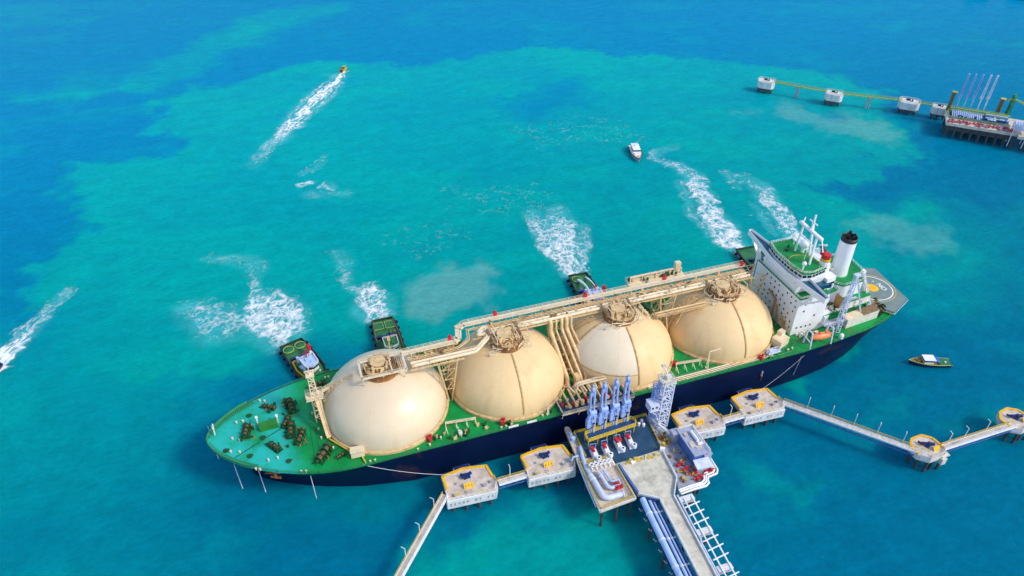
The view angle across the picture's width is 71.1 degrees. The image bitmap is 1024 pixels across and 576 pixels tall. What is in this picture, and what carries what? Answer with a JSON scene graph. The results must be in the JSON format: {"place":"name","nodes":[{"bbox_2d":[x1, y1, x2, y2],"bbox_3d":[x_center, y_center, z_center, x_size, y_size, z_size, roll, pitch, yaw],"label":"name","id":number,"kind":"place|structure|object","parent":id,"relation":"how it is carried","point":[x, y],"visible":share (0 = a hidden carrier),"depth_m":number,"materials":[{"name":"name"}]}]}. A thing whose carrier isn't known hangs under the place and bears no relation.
{"place":"outdoors","nodes":[
{"label":"outdoors","id":0,"kind":"place"},
{"bbox_2d":[0,0,1023,575],"bbox_3d":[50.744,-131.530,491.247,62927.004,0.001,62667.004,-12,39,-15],"label":"water","id":1,"kind":"structure","parent":0,"point":[440,156],"depth_m":355.07,"materials":[{"name":"teal liquid"}]},
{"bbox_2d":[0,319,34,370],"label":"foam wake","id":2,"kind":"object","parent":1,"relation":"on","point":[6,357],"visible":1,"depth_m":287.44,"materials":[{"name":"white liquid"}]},
{"bbox_2d":[192,290,302,342],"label":"foam wake","id":3,"kind":"object","parent":1,"relation":"on","point":[271,326],"visible":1,"depth_m":303.77,"materials":[{"name":"white liquid"}]},
{"bbox_2d":[278,337,329,378],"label":"tugboat","id":4,"kind":"object","parent":1,"relation":"on","point":[300,355],"visible":0.88,"depth_m":277.90,"materials":[{"name":"metal"}]},
{"bbox_2d":[276,71,344,142],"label":"foam wake","id":5,"kind":"object","parent":1,"relation":"on","point":[314,98],"visible":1,"depth_m":481.06,"materials":[{"name":"white liquid"}]},
{"bbox_2d":[339,65,346,72],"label":"speedboat","id":6,"kind":"object","parent":1,"relation":"on","point":[343,68],"visible":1,"depth_m":526.80,"materials":[{"name":"yellow plastic"}]},
{"bbox_2d":[359,286,386,320],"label":"foam wake","id":7,"kind":"object","parent":1,"relation":"on","point":[370,290],"visible":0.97,"depth_m":311.72,"materials":[{"name":"white liquid"}]},
{"bbox_2d":[369,316,405,350],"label":"tugboat","id":8,"kind":"object","parent":1,"relation":"on","point":[383,329],"visible":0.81,"depth_m":292.33,"materials":[{"name":"metal"}]},
{"bbox_2d":[441,463,497,511],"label":"breasting dolphin","id":9,"kind":"object","parent":1,"relation":"on","point":[466,485],"visible":0.98,"depth_m":226.62,"materials":[{"name":"concrete"}]},
{"bbox_2d":[369,466,441,474],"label":"mooring line","id":10,"kind":"object","parent":9,"relation":"attached to","point":[408,472],"visible":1,"depth_m":226.60,"materials":[{"name":"white fabric"}]},
{"bbox_2d":[394,491,448,575],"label":"footbridge","id":11,"kind":"object","parent":9,"relation":"attached to","point":[409,557],"visible":1,"depth_m":211.77,"materials":[{"name":"concrete"}]},
{"bbox_2d":[520,443,575,489],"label":"breasting dolphin","id":12,"kind":"object","parent":1,"relation":"in","point":[544,464],"visible":0.94,"depth_m":233.14,"materials":[{"name":"concrete"}]},
{"bbox_2d":[497,470,527,488],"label":"footbridge","id":13,"kind":"object","parent":12,"relation":"on","point":[510,479],"visible":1,"depth_m":228.38,"materials":[{"name":"metal"}]},
{"bbox_2d":[206,215,907,485],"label":"gas carrier","id":14,"kind":"object","parent":1,"relation":"on","point":[492,390],"visible":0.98,"depth_m":246.78,"materials":[{"name":"metal"}]},
{"bbox_2d":[810,330,831,339],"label":"lifeboat","id":15,"kind":"object","parent":14,"relation":"hanging from","point":[826,334],"visible":0.94,"depth_m":265.26,"materials":[{"name":"orange plastic"}]},
{"bbox_2d":[534,220,589,274],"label":"foam wake","id":16,"kind":"object","parent":1,"relation":"on","point":[557,246],"visible":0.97,"depth_m":345.11,"materials":[{"name":"white liquid"}]},
{"bbox_2d":[567,272,605,307],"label":"tugboat","id":17,"kind":"object","parent":1,"relation":"on","point":[580,289],"visible":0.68,"depth_m":317.81,"materials":[{"name":"metal"}]},
{"bbox_2d":[577,276,594,289],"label":"water jet","id":18,"kind":"object","parent":17,"relation":"attached to","point":[582,282],"visible":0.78,"depth_m":316.36},
{"bbox_2d":[628,143,641,161],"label":"pilot boat","id":19,"kind":"object","parent":1,"relation":"on","point":[635,151],"visible":1,"depth_m":418.78,"materials":[{"name":"plastic"}]},
{"bbox_2d":[564,413,718,526],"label":"loading platform","id":20,"kind":"structure","parent":1,"relation":"in","point":[656,463],"depth_m":228.93,"materials":[{"name":"concrete"}]},
{"bbox_2d":[585,385,596,432],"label":"cargo loader","id":21,"kind":"object","parent":20,"relation":"on","point":[590,422],"visible":0.9,"depth_m":231.39,"materials":[{"name":"blue metal"}]},
{"bbox_2d":[589,443,601,461],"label":"valve skid","id":22,"kind":"object","parent":20,"relation":"on","point":[593,452],"visible":0.99,"depth_m":232.07,"materials":[{"name":"white metal"}]},
{"bbox_2d":[597,381,608,428],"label":"cargo loader","id":23,"kind":"object","parent":20,"relation":"on","point":[602,415],"visible":0.93,"depth_m":232.66,"materials":[{"name":"blue metal"}]},
{"bbox_2d":[601,440,612,457],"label":"valve skid","id":24,"kind":"object","parent":20,"relation":"on","point":[605,449],"visible":0.99,"depth_m":233.33,"materials":[{"name":"white metal"}]},
{"bbox_2d":[584,416,636,446],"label":"service walkway","id":25,"kind":"structure","parent":20,"relation":"on","point":[619,426],"depth_m":237.84,"materials":[{"name":"yellow metal"}]},
{"bbox_2d":[608,378,619,424],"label":"cargo loader","id":26,"kind":"object","parent":20,"relation":"on","point":[613,414],"visible":0.9,"depth_m":233.89,"materials":[{"name":"blue metal"}]},
{"bbox_2d":[613,434,625,452],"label":"valve skid","id":27,"kind":"object","parent":20,"relation":"on","point":[620,448],"visible":1,"depth_m":235.10,"materials":[{"name":"white metal"}]},
{"bbox_2d":[619,374,630,421],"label":"cargo loader","id":28,"kind":"object","parent":20,"relation":"on","point":[625,407],"visible":0.94,"depth_m":235.16,"materials":[{"name":"blue metal"}]},
{"bbox_2d":[624,430,636,448],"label":"valve skid","id":29,"kind":"object","parent":20,"relation":"on","point":[631,444],"visible":1,"depth_m":236.24,"materials":[{"name":"white metal"}]},
{"bbox_2d":[645,363,677,428],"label":"gangway tower","id":30,"kind":"structure","parent":20,"relation":"on","point":[653,405],"depth_m":235.82,"materials":[{"name":"metal"}]},
{"bbox_2d":[651,418,669,434],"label":"gangway","id":31,"kind":"object","parent":30,"relation":"attached to","point":[661,426],"visible":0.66,"depth_m":240.68,"materials":[{"name":"white metal"}]},
{"bbox_2d":[638,494,717,575],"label":"jetty trestle","id":32,"kind":"object","parent":1,"relation":"in","point":[692,547],"visible":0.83,"depth_m":210.42,"materials":[{"name":"concrete"}]},
{"bbox_2d":[640,497,682,575],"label":"pipeline","id":33,"kind":"object","parent":32,"relation":"on","point":[662,539],"visible":1,"depth_m":209.31,"materials":[{"name":"white metal"}]},
{"bbox_2d":[648,500,687,575],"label":"pipeline","id":34,"kind":"object","parent":32,"relation":"on","point":[655,513],"visible":1,"depth_m":209.93,"materials":[{"name":"white metal"}]},
{"bbox_2d":[653,502,691,575],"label":"pipeline","id":35,"kind":"object","parent":32,"relation":"on","point":[682,559],"visible":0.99,"depth_m":209.66,"materials":[{"name":"white metal"}]},
{"bbox_2d":[657,503,694,575],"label":"pipeline","id":36,"kind":"object","parent":32,"relation":"on","point":[675,538],"visible":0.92,"depth_m":210.02,"materials":[{"name":"blue metal"}]},
{"bbox_2d":[676,493,738,575],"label":"cable rack","id":37,"kind":"object","parent":32,"relation":"attached to","point":[720,569],"visible":0.84,"depth_m":210.99,"materials":[{"name":"metal"}]},
{"bbox_2d":[670,404,725,442],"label":"breasting dolphin","id":38,"kind":"object","parent":1,"relation":"in","point":[707,421],"visible":0.77,"depth_m":248.48,"materials":[{"name":"concrete"}]},
{"bbox_2d":[722,411,745,425],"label":"footbridge","id":39,"kind":"object","parent":38,"relation":"on","point":[733,417],"visible":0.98,"depth_m":248.84,"materials":[{"name":"metal"}]},
{"bbox_2d":[676,164,743,257],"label":"foam wake","id":40,"kind":"object","parent":1,"relation":"on","point":[730,233],"visible":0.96,"depth_m":363.54,"materials":[{"name":"white liquid"}]},
{"bbox_2d":[734,246,764,273],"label":"tugboat","id":41,"kind":"object","parent":1,"relation":"on","point":[747,255],"visible":0.21,"depth_m":336.79,"materials":[{"name":"metal"}]},
{"bbox_2d":[730,387,784,428],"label":"breasting dolphin","id":42,"kind":"object","parent":1,"relation":"in","point":[765,405],"visible":0.94,"depth_m":253.90,"materials":[{"name":"concrete"}]},
{"bbox_2d":[782,398,929,456],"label":"footbridge","id":43,"kind":"object","parent":42,"relation":"attached to","point":[850,427],"visible":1,"depth_m":245.04,"materials":[{"name":"concrete"}]},
{"bbox_2d":[757,76,774,93],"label":"dolphin","id":44,"kind":"object","parent":1,"relation":"in","point":[764,84],"visible":0.95,"depth_m":491.66,"materials":[{"name":"concrete"}]},
{"bbox_2d":[760,191,819,251],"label":"foam wake","id":45,"kind":"object","parent":1,"relation":"on","point":[786,225],"visible":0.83,"depth_m":362.90,"materials":[{"name":"white liquid"}]},
{"bbox_2d":[774,80,827,97],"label":"walkway","id":46,"kind":"structure","parent":1,"relation":"in","point":[801,86],"depth_m":484.27,"materials":[{"name":"metal"}]},
{"bbox_2d":[824,88,843,106],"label":"dolphin","id":47,"kind":"object","parent":1,"relation":"in","point":[831,96],"visible":0.94,"depth_m":474.64,"materials":[{"name":"concrete"}]},
{"bbox_2d":[843,91,901,108],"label":"walkway","id":48,"kind":"structure","parent":1,"relation":"in","point":[871,96],"depth_m":470.20,"materials":[{"name":"metal"}]},
{"bbox_2d":[897,96,919,115],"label":"dolphin","id":49,"kind":"object","parent":1,"relation":"in","point":[906,104],"visible":0.91,"depth_m":464.02,"materials":[{"name":"concrete"}]},
{"bbox_2d":[919,100,932,105],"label":"walkway","id":50,"kind":"structure","parent":49,"relation":"on","point":[926,103],"depth_m":460.74,"materials":[{"name":"metal"}]},
{"bbox_2d":[905,434,949,472],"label":"mooring dolphin","id":51,"kind":"object","parent":1,"relation":"in","point":[938,453],"visible":0.88,"depth_m":238.49,"materials":[{"name":"concrete"}]},
{"bbox_2d":[941,420,1018,451],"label":"footbridge","id":52,"kind":"object","parent":51,"relation":"on","point":[977,436],"visible":1,"depth_m":242.31,"materials":[{"name":"concrete"}]},
{"bbox_2d":[908,354,952,367],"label":"work boat","id":53,"kind":"object","parent":1,"relation":"on","point":[930,361],"visible":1,"depth_m":279.93,"materials":[{"name":"green metal"}]},
{"bbox_2d":[930,102,946,119],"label":"dolphin","id":54,"kind":"object","parent":1,"relation":"in","point":[937,110],"visible":0.72,"depth_m":458.02,"materials":[{"name":"concrete"}]},
{"bbox_2d":[942,105,1023,152],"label":"platform","id":55,"kind":"structure","parent":1,"relation":"in","point":[988,124],"depth_m":433.36,"materials":[{"name":"concrete"}]},
{"bbox_2d":[946,91,957,110],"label":"tower","id":56,"kind":"structure","parent":55,"relation":"on","point":[952,97],"depth_m":444.50,"materials":[{"name":"brown metal"}]},
{"bbox_2d":[956,73,970,105],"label":"cargo loader","id":57,"kind":"object","parent":55,"relation":"on","point":[963,87],"visible":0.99,"depth_m":439.29,"materials":[{"name":"blue metal"}]},
{"bbox_2d":[962,74,977,107],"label":"cargo loader","id":58,"kind":"object","parent":55,"relation":"on","point":[970,89],"visible":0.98,"depth_m":439.27,"materials":[{"name":"blue metal"}]},
{"bbox_2d":[970,74,984,107],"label":"cargo loader","id":59,"kind":"object","parent":55,"relation":"on","point":[973,97],"visible":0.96,"depth_m":438.41,"materials":[{"name":"blue metal"}]},
{"bbox_2d":[977,75,992,108],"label":"cargo loader","id":60,"kind":"object","parent":55,"relation":"on","point":[983,94],"visible":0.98,"depth_m":438.01,"materials":[{"name":"blue paint"}]},
{"bbox_2d":[983,75,998,109],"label":"cargo loader","id":61,"kind":"object","parent":55,"relation":"on","point":[989,96],"visible":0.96,"depth_m":437.57,"materials":[{"name":"blue paint"}]},
{"bbox_2d":[995,97,1006,112],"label":"tower","id":62,"kind":"structure","parent":55,"relation":"on","point":[1000,104],"depth_m":439.10,"materials":[{"name":"brown metal"}]},
{"bbox_2d":[1005,94,1023,114],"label":"crane","id":63,"kind":"object","parent":55,"relation":"on","point":[1013,99],"visible":0.85,"depth_m":437.09,"materials":[{"name":"green metal"}]},
{"bbox_2d":[995,407,1023,443],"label":"mooring dolphin","id":64,"kind":"object","parent":1,"relation":"in","point":[1006,414],"visible":0.78,"depth_m":248.67,"materials":[{"name":"concrete"}]},
{"bbox_2d":[669,424,712,464],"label":"control building","id":65,"kind":"structure","parent":0,"point":[690,442],"depth_m":232.39,"materials":[{"name":"concrete"}]},
{"bbox_2d":[693,457,712,473],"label":"equipment shed","id":66,"kind":"structure","parent":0,"point":[701,465],"depth_m":227.59,"materials":[{"name":"white paint"}]}
]}

